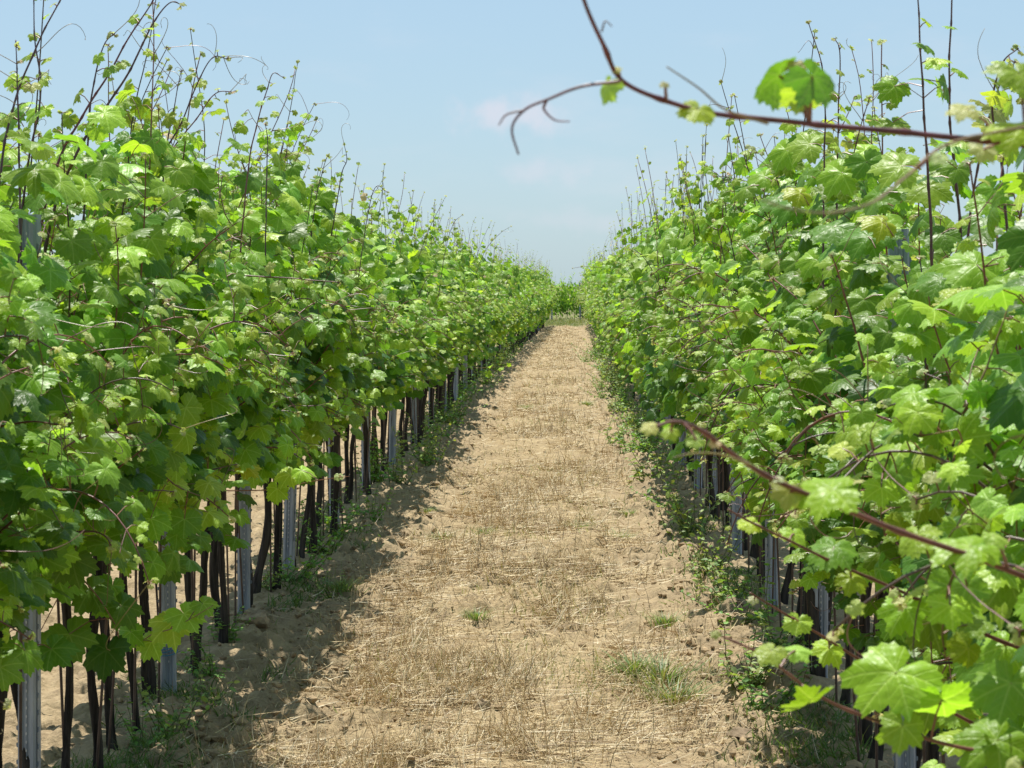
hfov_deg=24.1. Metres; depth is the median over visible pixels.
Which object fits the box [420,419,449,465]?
weed clump
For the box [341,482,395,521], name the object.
weed clump
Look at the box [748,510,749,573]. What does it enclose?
vine stake
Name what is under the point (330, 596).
weed clump
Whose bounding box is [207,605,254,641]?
weed clump
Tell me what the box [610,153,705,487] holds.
grapevine
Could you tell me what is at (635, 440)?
weed clump
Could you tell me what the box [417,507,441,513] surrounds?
grass tuft
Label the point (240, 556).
vine stake
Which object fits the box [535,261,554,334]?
grapevine
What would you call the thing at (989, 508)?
grapevine
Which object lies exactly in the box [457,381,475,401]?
weed clump
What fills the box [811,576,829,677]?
trellis post
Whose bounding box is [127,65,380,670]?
grapevine
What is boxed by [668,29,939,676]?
grapevine
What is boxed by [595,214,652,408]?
grapevine
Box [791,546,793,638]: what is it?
vine stake
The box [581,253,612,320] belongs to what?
grapevine
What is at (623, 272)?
grapevine
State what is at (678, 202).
grapevine
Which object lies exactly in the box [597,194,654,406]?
grapevine
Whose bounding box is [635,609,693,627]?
grass tuft
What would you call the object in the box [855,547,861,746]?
vine stake
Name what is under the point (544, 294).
grapevine
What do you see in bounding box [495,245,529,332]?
grapevine
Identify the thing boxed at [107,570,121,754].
vine stake
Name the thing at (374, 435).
vine stake
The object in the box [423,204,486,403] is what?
grapevine
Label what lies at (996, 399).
grapevine
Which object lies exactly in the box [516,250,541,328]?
grapevine
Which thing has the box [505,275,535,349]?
grapevine
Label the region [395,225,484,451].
grapevine
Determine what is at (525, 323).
grapevine
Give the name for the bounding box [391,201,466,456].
grapevine
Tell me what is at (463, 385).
weed clump
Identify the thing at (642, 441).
weed clump
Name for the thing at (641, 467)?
weed clump
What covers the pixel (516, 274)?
grapevine
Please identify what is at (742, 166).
grapevine
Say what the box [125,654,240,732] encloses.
weed clump
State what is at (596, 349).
weed clump
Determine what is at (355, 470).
vine stake
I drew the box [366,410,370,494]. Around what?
vine stake
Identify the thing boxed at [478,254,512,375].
grapevine
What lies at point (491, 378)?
weed clump
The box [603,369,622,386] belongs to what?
weed clump
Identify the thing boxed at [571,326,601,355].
weed clump
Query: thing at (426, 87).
sky
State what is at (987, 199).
grapevine
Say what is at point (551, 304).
grapevine
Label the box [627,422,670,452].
weed clump
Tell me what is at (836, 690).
vine stake
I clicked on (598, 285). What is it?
grapevine
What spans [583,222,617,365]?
grapevine
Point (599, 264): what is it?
grapevine
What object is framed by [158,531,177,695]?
trellis post
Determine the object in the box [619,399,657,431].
weed clump
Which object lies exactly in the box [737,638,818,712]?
weed clump
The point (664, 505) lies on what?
weed clump
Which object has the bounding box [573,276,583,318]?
grapevine
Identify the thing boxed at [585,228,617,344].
grapevine
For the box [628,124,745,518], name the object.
grapevine
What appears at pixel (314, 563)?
weed clump
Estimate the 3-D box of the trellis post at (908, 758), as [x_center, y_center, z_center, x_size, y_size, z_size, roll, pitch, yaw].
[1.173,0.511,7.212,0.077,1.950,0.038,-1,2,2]
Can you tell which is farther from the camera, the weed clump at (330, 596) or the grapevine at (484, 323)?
the grapevine at (484, 323)
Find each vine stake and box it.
[19,631,22,767]
[56,598,63,745]
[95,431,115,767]
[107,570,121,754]
[133,545,136,731]
[153,540,160,678]
[158,536,161,702]
[191,549,193,674]
[193,549,195,599]
[225,491,229,631]
[234,474,236,624]
[237,473,243,614]
[270,478,271,591]
[273,478,274,523]
[296,457,302,555]
[323,439,324,535]
[339,451,342,523]
[354,444,355,494]
[355,436,356,500]
[363,441,365,491]
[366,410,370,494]
[374,407,374,479]
[383,406,385,473]
[387,406,389,463]
[410,385,412,444]
[413,387,415,443]
[417,389,418,440]
[695,454,696,499]
[700,438,701,495]
[705,461,707,507]
[718,447,719,526]
[722,449,723,541]
[742,492,743,554]
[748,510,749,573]
[759,546,760,594]
[761,539,762,583]
[771,511,774,613]
[776,537,781,626]
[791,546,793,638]
[799,562,802,640]
[805,536,811,673]
[833,590,837,707]
[844,612,846,658]
[846,598,859,761]
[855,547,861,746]
[875,591,877,767]
[922,734,925,763]
[941,754,944,763]
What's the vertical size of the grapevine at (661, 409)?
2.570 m
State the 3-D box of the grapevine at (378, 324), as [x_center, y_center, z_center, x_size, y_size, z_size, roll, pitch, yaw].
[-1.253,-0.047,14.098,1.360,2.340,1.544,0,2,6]
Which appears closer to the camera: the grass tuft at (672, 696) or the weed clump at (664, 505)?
the grass tuft at (672, 696)
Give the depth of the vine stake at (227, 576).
10.92 m
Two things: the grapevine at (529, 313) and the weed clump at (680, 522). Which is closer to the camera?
the weed clump at (680, 522)
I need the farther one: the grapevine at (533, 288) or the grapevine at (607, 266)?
the grapevine at (533, 288)
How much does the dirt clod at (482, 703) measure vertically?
0.069 m
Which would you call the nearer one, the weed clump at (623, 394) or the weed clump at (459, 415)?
the weed clump at (459, 415)
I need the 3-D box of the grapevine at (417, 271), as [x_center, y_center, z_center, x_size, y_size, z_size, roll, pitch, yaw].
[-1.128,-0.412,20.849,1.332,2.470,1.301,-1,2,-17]
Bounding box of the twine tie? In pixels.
[161,647,177,655]
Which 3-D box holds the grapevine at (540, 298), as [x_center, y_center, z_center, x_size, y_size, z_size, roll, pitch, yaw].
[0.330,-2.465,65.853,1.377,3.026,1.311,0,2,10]
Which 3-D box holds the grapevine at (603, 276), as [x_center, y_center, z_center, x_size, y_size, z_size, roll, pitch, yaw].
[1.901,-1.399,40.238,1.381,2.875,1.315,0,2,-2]
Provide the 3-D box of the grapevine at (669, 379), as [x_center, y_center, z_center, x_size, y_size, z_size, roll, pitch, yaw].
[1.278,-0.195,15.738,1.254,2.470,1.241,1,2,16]
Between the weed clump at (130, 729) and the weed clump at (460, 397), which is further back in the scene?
the weed clump at (460, 397)
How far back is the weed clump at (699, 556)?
13.50 m
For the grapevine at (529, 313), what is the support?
on the ground at (276, 634)
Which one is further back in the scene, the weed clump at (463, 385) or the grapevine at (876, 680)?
the weed clump at (463, 385)
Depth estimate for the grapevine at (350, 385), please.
13.51 m
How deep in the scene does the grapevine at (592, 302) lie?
37.51 m
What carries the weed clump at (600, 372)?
on the ground at (276, 634)
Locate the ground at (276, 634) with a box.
[2,286,1019,767]
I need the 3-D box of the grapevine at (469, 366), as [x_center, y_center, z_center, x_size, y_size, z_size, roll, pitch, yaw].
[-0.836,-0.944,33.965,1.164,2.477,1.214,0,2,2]
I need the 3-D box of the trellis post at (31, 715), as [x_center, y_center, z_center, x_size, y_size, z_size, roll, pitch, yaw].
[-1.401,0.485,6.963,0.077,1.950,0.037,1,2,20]
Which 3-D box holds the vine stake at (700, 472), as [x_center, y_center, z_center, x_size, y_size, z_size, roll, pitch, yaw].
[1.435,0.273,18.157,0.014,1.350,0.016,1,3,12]
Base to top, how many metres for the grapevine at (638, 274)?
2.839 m
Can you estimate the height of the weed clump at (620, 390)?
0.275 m
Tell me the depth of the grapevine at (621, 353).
28.77 m
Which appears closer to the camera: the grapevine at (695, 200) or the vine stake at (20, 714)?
the vine stake at (20, 714)
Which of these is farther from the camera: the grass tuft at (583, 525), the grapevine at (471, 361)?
the grapevine at (471, 361)
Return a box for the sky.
[0,0,1023,285]
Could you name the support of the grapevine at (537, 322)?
on the ground at (276, 634)
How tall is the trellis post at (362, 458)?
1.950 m
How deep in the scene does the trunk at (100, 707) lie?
7.76 m
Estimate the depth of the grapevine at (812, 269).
7.30 m
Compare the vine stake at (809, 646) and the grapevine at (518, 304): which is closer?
the vine stake at (809, 646)
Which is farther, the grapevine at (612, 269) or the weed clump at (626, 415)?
the grapevine at (612, 269)
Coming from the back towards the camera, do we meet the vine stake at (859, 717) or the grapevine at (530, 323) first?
the grapevine at (530, 323)
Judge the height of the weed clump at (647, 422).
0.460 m
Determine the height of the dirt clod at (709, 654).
0.032 m
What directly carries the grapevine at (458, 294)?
on the ground at (276, 634)
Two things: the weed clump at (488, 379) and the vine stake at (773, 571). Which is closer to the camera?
the vine stake at (773, 571)
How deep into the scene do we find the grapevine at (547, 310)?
86.33 m
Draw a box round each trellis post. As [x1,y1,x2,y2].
[16,214,40,767]
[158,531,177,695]
[237,243,251,613]
[282,443,297,568]
[327,266,339,523]
[361,412,370,485]
[389,404,395,464]
[410,386,416,442]
[445,382,446,408]
[453,367,457,400]
[463,355,466,388]
[579,283,580,318]
[678,431,684,465]
[694,438,702,488]
[709,448,716,510]
[730,463,741,553]
[765,491,778,605]
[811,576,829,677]
[886,229,917,767]
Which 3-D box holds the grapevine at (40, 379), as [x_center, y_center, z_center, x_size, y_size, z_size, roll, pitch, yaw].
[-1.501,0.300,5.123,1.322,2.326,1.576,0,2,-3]
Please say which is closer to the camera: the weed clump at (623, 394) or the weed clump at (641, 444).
the weed clump at (641, 444)
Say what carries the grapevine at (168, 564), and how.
on the ground at (276, 634)
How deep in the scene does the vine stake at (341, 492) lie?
16.11 m
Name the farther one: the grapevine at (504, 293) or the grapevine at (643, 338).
the grapevine at (504, 293)
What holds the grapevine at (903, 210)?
on the ground at (276, 634)
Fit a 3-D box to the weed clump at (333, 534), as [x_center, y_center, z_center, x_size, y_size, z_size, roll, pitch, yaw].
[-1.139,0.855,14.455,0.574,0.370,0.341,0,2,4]
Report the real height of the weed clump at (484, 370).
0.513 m
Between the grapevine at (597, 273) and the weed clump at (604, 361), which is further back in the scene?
the grapevine at (597, 273)
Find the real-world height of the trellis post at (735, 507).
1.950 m
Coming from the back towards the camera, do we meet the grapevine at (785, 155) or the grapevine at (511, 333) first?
the grapevine at (511, 333)
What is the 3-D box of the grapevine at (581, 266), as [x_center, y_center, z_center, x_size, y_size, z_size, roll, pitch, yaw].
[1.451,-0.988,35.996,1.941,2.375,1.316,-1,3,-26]
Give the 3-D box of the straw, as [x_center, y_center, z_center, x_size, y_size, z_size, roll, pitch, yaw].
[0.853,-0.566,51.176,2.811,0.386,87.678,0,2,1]
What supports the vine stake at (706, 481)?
on the ground at (276, 634)
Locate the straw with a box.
[81,324,840,767]
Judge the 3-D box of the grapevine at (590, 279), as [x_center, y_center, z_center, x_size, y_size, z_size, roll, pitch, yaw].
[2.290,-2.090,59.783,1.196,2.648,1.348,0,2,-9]
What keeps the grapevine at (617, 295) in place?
on the ground at (276, 634)
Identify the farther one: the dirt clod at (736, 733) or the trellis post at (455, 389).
the trellis post at (455, 389)
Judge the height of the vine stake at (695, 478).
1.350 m
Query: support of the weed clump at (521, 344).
on the ground at (276, 634)
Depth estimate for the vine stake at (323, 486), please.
15.24 m
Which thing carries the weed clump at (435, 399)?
on the ground at (276, 634)
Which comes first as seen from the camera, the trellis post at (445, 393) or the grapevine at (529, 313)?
the trellis post at (445, 393)
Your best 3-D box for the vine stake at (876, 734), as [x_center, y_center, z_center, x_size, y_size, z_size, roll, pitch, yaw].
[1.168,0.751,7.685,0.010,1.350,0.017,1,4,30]
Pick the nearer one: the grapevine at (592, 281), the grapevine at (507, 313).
the grapevine at (592, 281)
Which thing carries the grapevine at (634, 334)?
on the ground at (276, 634)
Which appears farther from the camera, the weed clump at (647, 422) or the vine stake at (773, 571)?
the weed clump at (647, 422)
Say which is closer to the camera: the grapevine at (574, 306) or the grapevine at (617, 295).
the grapevine at (617, 295)
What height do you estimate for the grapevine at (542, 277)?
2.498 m
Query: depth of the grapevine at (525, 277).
62.45 m
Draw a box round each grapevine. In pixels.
[0,0,254,767]
[0,0,294,767]
[0,206,178,691]
[0,262,154,643]
[0,698,11,733]
[5,0,297,750]
[79,43,340,704]
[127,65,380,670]
[160,27,337,643]
[209,120,349,607]
[214,60,397,593]
[279,159,372,572]
[298,181,416,557]
[307,156,432,536]
[307,175,425,526]
[325,187,435,515]
[337,163,463,470]
[340,212,452,503]
[350,183,442,485]
[361,251,459,494]
[374,180,467,461]
[379,195,473,471]
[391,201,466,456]
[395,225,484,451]
[401,199,511,426]
[404,191,475,437]
[404,192,480,444]
[408,217,482,345]
[417,199,493,408]
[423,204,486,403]
[423,275,466,391]
[427,216,484,414]
[428,202,492,422]
[441,230,517,410]
[447,217,497,403]
[451,220,508,400]
[451,228,503,388]
[452,222,499,388]
[453,242,494,386]
[456,253,501,383]
[459,228,502,392]
[462,241,507,377]
[467,222,514,380]
[469,217,500,382]
[469,217,512,383]
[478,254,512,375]
[479,225,519,373]
[479,236,516,359]
[480,248,520,362]
[482,248,520,372]
[483,287,517,368]
[487,249,508,365]
[489,252,518,365]
[493,257,522,359]
[493,266,517,344]
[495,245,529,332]
[496,253,526,349]
[496,254,531,334]
[497,243,527,350]
[497,260,527,355]
[498,0,1023,767]
[499,239,534,352]
[501,254,530,347]
[501,269,527,347]
[503,236,537,338]
[503,246,533,345]
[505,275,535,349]
[509,245,534,351]
[513,250,532,332]
[513,261,542,340]
[515,268,539,345]
[516,239,548,332]
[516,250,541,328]
[516,267,540,347]
[518,258,540,345]
[519,256,541,343]
[521,249,548,341]
[521,260,541,346]
[523,260,538,341]
[523,271,546,340]
[526,288,547,340]
[528,253,543,337]
[528,264,553,335]
[529,288,547,338]
[532,268,550,334]
[534,265,553,335]
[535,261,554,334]
[537,264,556,322]
[538,279,557,330]
[542,267,557,326]
[544,274,556,319]
[553,269,571,318]
[554,275,563,317]
[557,283,574,318]
[563,272,578,317]
[570,284,584,318]
[572,240,638,353]
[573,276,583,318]
[577,232,620,335]
[578,241,620,344]
[579,226,633,344]
[580,247,609,321]
[581,228,614,324]
[581,233,615,321]
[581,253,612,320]
[582,244,634,356]
[582,247,601,301]
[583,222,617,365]
[585,215,628,375]
[585,221,626,375]
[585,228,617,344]
[585,251,624,329]
[586,239,624,353]
[588,267,627,377]
[590,210,643,362]
[590,283,626,374]
[591,200,631,382]
[591,231,646,372]
[594,251,634,398]
[594,272,644,396]
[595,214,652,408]
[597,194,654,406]
[597,202,658,382]
[598,280,662,419]
[600,139,697,480]
[600,218,666,387]
[603,184,654,402]
[604,179,759,428]
[607,174,687,410]
[608,199,682,412]
[609,173,729,525]
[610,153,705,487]
[612,184,692,463]
[615,174,696,449]
[615,198,678,430]
[618,172,688,355]
[624,146,719,458]
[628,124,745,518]
[632,134,794,564]
[633,134,739,509]
[634,180,797,583]
[647,38,884,646]
[651,36,971,760]
[653,181,747,550]
[656,93,835,604]
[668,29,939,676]
[669,0,1023,763]
[672,20,929,767]
[673,106,948,707]
[676,136,835,617]
[727,411,1023,674]
[728,0,1023,756]
[747,148,1023,767]
[773,153,1023,735]
[993,435,1023,478]
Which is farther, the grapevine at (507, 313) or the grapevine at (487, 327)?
the grapevine at (507, 313)
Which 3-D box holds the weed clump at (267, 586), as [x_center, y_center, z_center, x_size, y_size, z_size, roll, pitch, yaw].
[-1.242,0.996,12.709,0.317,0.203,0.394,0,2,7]
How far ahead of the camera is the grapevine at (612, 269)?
37.08 m
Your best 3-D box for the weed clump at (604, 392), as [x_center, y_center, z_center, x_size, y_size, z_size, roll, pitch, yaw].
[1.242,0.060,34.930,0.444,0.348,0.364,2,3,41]
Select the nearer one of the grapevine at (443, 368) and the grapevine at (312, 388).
the grapevine at (312, 388)
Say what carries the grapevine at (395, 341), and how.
on the ground at (276, 634)
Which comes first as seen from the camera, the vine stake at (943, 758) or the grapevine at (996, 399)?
the grapevine at (996, 399)
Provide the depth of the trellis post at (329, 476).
16.13 m
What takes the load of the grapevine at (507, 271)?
on the ground at (276, 634)
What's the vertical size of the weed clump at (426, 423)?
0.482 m
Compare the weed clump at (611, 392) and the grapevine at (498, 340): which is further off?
the grapevine at (498, 340)
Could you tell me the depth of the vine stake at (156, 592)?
9.47 m
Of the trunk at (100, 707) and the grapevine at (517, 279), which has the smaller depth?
the trunk at (100, 707)
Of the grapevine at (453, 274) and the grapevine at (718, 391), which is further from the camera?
the grapevine at (453, 274)
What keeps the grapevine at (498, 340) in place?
on the ground at (276, 634)
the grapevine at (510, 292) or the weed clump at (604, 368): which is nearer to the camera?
the weed clump at (604, 368)
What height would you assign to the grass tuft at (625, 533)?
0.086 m
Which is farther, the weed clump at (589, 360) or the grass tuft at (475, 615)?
the weed clump at (589, 360)
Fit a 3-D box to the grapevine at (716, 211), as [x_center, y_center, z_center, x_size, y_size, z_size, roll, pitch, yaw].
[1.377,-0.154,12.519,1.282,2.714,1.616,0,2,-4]
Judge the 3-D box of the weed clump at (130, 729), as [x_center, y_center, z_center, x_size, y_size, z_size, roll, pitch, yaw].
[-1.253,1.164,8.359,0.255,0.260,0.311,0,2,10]
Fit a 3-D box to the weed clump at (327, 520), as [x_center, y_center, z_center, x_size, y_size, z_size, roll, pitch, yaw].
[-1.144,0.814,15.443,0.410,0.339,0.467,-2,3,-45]
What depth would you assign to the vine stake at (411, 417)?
24.05 m
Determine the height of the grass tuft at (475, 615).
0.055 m
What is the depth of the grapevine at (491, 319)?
37.12 m
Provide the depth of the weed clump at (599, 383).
37.56 m
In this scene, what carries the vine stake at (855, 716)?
on the ground at (276, 634)
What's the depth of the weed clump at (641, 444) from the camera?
23.49 m
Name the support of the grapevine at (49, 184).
on the ground at (276, 634)
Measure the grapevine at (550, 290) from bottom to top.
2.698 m
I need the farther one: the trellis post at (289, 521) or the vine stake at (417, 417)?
the vine stake at (417, 417)
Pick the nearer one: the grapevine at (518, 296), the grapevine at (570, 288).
the grapevine at (518, 296)
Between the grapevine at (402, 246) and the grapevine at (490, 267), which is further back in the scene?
the grapevine at (490, 267)
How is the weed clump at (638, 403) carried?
on the ground at (276, 634)
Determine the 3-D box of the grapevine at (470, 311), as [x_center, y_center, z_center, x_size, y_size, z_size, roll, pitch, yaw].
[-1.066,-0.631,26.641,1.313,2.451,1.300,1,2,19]
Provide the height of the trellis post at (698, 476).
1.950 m
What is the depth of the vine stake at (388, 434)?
21.04 m
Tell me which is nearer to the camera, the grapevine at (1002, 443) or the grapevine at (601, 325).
the grapevine at (1002, 443)
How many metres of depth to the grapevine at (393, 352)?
16.83 m
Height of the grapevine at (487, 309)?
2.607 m
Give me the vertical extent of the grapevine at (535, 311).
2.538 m
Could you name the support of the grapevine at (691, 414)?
on the ground at (276, 634)
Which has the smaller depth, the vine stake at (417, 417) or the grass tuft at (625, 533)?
the grass tuft at (625, 533)
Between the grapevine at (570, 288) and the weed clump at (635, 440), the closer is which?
the weed clump at (635, 440)
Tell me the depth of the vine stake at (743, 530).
14.26 m
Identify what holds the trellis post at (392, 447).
on the ground at (276, 634)
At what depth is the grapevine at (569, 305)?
117.91 m
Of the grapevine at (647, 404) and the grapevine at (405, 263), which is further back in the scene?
the grapevine at (647, 404)
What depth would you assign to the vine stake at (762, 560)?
12.91 m
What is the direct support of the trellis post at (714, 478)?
on the ground at (276, 634)
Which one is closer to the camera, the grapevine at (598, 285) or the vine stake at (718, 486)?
the vine stake at (718, 486)
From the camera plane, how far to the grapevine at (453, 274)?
27.33 m
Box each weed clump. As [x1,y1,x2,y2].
[109,677,197,746]
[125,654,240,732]
[176,630,229,682]
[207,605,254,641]
[253,554,305,589]
[268,516,344,583]
[272,497,370,554]
[273,500,321,539]
[296,484,363,534]
[308,570,344,598]
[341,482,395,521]
[349,421,393,483]
[378,410,455,460]
[380,427,422,484]
[396,422,436,449]
[399,400,464,437]
[404,400,442,439]
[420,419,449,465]
[425,390,456,422]
[426,396,470,424]
[434,370,481,410]
[446,374,478,394]
[447,390,486,418]
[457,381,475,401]
[460,350,501,377]
[462,365,502,392]
[471,361,497,384]
[475,368,505,383]
[488,343,516,369]
[490,339,511,367]
[506,345,520,357]
[514,333,531,349]
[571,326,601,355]
[572,349,599,361]
[580,376,609,398]
[586,360,626,395]
[587,350,618,375]
[589,371,604,389]
[590,338,602,357]
[592,354,616,381]
[593,358,618,377]
[599,352,616,371]
[599,408,635,444]
[603,355,624,385]
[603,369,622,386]
[603,387,635,412]
[605,383,632,397]
[609,380,643,408]
[612,379,637,405]
[612,408,646,429]
[614,394,660,438]
[615,401,645,425]
[615,415,662,453]
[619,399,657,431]
[619,426,656,450]
[625,432,705,480]
[626,469,687,507]
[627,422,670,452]
[633,431,653,449]
[635,407,661,441]
[647,456,721,536]
[679,499,751,577]
[681,557,778,624]
[686,529,764,599]
[718,611,805,688]
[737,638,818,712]
[750,570,836,647]
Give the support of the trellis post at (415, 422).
on the ground at (276, 634)
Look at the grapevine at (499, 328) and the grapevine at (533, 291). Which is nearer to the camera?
the grapevine at (499, 328)
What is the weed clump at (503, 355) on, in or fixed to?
on the ground at (276, 634)
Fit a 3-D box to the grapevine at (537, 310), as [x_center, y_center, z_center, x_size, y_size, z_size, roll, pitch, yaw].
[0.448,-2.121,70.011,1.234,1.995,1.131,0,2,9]
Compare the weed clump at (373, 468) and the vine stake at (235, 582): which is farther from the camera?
the weed clump at (373, 468)
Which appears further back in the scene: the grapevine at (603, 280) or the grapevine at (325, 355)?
the grapevine at (603, 280)
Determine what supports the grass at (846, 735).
on the ground at (276, 634)
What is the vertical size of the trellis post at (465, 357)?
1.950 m
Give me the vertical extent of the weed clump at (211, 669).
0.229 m
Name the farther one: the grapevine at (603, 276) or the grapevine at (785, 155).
the grapevine at (603, 276)
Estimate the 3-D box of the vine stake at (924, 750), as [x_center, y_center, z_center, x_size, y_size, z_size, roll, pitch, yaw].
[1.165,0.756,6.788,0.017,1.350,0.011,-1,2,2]
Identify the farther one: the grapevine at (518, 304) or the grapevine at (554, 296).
the grapevine at (554, 296)
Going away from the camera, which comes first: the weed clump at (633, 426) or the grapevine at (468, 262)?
the weed clump at (633, 426)
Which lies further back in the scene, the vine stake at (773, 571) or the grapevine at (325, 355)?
the grapevine at (325, 355)
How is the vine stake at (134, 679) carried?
on the ground at (276, 634)
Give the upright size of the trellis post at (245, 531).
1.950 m
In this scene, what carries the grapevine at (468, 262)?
on the ground at (276, 634)
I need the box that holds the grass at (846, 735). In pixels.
[42,317,888,767]
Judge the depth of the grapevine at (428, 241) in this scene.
28.84 m
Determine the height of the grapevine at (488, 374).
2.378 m
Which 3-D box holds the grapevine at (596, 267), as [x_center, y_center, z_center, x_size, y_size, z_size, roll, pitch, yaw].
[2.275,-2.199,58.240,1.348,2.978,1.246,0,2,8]
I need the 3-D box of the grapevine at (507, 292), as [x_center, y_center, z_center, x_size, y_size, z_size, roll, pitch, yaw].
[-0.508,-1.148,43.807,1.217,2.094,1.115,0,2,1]
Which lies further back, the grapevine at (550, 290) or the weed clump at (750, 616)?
the grapevine at (550, 290)
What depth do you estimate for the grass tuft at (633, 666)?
10.21 m
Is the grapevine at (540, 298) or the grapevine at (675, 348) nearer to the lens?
the grapevine at (675, 348)
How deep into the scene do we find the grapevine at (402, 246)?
20.02 m
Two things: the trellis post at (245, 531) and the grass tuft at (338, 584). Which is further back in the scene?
the grass tuft at (338, 584)
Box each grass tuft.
[319,575,370,591]
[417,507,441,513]
[419,529,465,539]
[453,605,496,620]
[469,525,496,534]
[569,647,720,691]
[573,521,602,528]
[580,647,671,676]
[581,400,593,405]
[610,526,643,538]
[611,508,637,516]
[615,670,729,707]
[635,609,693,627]
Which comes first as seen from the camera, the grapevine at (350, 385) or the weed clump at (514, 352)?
the grapevine at (350, 385)
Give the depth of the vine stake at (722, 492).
14.93 m
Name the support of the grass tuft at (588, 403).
on the ground at (276, 634)
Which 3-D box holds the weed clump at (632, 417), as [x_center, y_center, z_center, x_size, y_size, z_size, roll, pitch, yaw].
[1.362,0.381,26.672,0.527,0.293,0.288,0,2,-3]
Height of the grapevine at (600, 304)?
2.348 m
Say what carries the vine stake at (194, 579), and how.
on the ground at (276, 634)
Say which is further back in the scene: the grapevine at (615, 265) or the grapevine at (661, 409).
the grapevine at (615, 265)
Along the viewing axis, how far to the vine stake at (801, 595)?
10.67 m
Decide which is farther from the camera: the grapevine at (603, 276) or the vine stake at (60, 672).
the grapevine at (603, 276)
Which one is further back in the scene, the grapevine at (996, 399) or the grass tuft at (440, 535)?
the grass tuft at (440, 535)
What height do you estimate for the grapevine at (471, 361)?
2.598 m
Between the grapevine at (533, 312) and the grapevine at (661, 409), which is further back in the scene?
the grapevine at (533, 312)
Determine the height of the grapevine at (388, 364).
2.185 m
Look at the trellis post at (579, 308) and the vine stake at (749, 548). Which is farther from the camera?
the trellis post at (579, 308)
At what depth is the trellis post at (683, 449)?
21.40 m
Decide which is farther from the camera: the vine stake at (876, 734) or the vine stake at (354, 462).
the vine stake at (354, 462)
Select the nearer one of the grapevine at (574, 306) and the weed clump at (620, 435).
the weed clump at (620, 435)
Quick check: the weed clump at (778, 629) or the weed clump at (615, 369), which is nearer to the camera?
the weed clump at (778, 629)
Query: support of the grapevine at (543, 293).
on the ground at (276, 634)
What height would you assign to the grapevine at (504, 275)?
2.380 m
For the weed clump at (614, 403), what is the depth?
30.53 m
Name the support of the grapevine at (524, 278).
on the ground at (276, 634)
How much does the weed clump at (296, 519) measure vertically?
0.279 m
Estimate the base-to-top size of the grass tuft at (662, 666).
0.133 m
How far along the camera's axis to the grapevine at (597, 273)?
52.16 m
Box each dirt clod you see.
[236,608,270,628]
[441,686,461,698]
[473,698,489,709]
[704,651,713,656]
[726,726,754,738]
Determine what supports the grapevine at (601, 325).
on the ground at (276, 634)
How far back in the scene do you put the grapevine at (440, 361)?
24.74 m
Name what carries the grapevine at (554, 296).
on the ground at (276, 634)
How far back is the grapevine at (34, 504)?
5.72 m
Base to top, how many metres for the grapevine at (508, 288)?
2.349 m
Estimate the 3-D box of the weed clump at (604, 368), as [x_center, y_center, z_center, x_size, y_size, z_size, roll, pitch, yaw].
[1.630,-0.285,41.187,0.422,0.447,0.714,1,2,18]
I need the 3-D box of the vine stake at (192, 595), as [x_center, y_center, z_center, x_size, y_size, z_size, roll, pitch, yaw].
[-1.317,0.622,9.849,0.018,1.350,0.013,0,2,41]
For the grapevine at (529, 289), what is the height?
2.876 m
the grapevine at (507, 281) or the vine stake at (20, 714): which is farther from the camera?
the grapevine at (507, 281)
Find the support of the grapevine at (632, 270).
on the ground at (276, 634)
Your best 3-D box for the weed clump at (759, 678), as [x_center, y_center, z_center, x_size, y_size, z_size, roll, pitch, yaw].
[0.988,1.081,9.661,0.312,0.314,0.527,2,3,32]
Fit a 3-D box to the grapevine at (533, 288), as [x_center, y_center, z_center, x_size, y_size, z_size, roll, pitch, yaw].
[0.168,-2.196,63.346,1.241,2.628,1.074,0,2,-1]
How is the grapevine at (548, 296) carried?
on the ground at (276, 634)
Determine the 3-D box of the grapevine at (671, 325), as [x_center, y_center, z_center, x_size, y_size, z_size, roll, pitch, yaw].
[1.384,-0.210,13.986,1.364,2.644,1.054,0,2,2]
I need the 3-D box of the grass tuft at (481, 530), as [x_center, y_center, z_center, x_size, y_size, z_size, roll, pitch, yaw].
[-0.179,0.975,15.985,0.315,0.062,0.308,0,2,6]
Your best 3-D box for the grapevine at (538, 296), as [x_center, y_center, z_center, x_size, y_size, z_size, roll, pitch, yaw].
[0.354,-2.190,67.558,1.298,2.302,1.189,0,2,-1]
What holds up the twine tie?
attached to the trellis post at (168, 671)
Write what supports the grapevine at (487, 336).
on the ground at (276, 634)
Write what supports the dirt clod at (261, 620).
on the ground at (276, 634)
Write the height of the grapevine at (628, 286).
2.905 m
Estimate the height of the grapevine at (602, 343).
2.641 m
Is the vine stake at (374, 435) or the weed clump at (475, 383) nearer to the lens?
the vine stake at (374, 435)
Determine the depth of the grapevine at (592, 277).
48.09 m
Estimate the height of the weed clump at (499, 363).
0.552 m
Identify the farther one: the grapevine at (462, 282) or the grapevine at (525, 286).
the grapevine at (525, 286)
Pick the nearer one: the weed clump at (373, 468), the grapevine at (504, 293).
the weed clump at (373, 468)
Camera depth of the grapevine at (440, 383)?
25.53 m
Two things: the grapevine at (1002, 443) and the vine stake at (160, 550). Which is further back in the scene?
the vine stake at (160, 550)
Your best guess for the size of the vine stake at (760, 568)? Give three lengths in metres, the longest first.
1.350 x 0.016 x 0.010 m
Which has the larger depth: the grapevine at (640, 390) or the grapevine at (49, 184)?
the grapevine at (640, 390)
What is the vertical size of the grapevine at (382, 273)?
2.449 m
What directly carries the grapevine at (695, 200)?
on the ground at (276, 634)
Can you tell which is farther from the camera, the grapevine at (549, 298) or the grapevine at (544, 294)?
the grapevine at (549, 298)
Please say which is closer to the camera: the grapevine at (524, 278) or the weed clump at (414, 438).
the weed clump at (414, 438)

